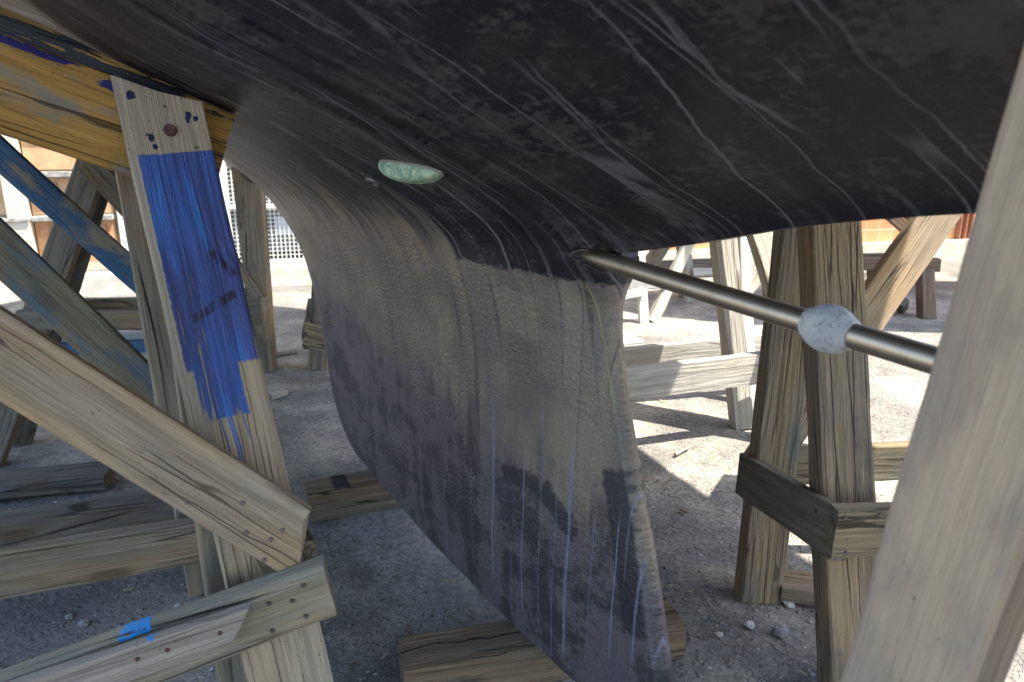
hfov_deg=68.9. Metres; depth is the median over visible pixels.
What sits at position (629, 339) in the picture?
wood board
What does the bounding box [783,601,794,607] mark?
stone
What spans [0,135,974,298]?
storehouse
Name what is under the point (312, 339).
boat trestle
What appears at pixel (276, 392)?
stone
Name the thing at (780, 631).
stone
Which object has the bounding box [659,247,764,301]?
boat trestle
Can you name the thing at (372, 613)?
ground
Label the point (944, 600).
boat trestle
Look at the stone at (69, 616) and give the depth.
1.91 m
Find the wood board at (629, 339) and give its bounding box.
[623,330,643,346]
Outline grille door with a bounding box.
[219,160,306,266]
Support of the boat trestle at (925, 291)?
on the ground
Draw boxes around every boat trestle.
[0,6,336,681]
[0,134,146,466]
[231,167,276,371]
[302,285,327,369]
[624,232,772,429]
[625,244,694,323]
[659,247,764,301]
[734,214,961,681]
[841,46,1023,681]
[863,253,941,318]
[885,217,909,231]
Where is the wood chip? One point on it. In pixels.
(681, 451)
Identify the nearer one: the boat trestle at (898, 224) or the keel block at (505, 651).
the keel block at (505, 651)
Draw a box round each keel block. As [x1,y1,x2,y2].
[303,469,400,522]
[398,596,685,681]
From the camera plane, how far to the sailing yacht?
1.13 m
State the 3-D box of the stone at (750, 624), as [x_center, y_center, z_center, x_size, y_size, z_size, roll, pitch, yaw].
[0.601,0.716,1.883,0.025,0.016,0.024,-9,18,-29]
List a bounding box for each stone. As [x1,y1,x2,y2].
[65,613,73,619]
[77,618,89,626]
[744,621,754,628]
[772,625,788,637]
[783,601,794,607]
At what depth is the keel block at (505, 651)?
1.66 m
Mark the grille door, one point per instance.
(284, 246)
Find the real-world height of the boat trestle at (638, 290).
0.918 m
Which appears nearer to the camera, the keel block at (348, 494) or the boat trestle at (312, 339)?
the keel block at (348, 494)
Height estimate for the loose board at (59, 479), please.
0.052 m
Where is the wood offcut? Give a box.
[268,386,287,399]
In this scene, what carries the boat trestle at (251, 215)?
on the ground
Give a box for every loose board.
[0,461,115,498]
[780,570,814,605]
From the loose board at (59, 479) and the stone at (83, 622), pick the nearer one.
the stone at (83, 622)
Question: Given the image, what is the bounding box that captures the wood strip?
[276,346,298,355]
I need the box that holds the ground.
[0,255,1023,681]
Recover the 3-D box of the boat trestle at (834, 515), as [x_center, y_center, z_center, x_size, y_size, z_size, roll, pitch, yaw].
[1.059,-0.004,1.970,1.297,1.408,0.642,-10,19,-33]
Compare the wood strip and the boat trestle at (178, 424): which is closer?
the boat trestle at (178, 424)
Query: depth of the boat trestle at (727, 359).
3.12 m
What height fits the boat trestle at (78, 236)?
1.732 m
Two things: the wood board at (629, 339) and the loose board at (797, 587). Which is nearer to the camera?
the loose board at (797, 587)
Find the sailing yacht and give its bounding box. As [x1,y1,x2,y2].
[0,0,1023,681]
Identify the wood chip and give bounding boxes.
[674,446,689,455]

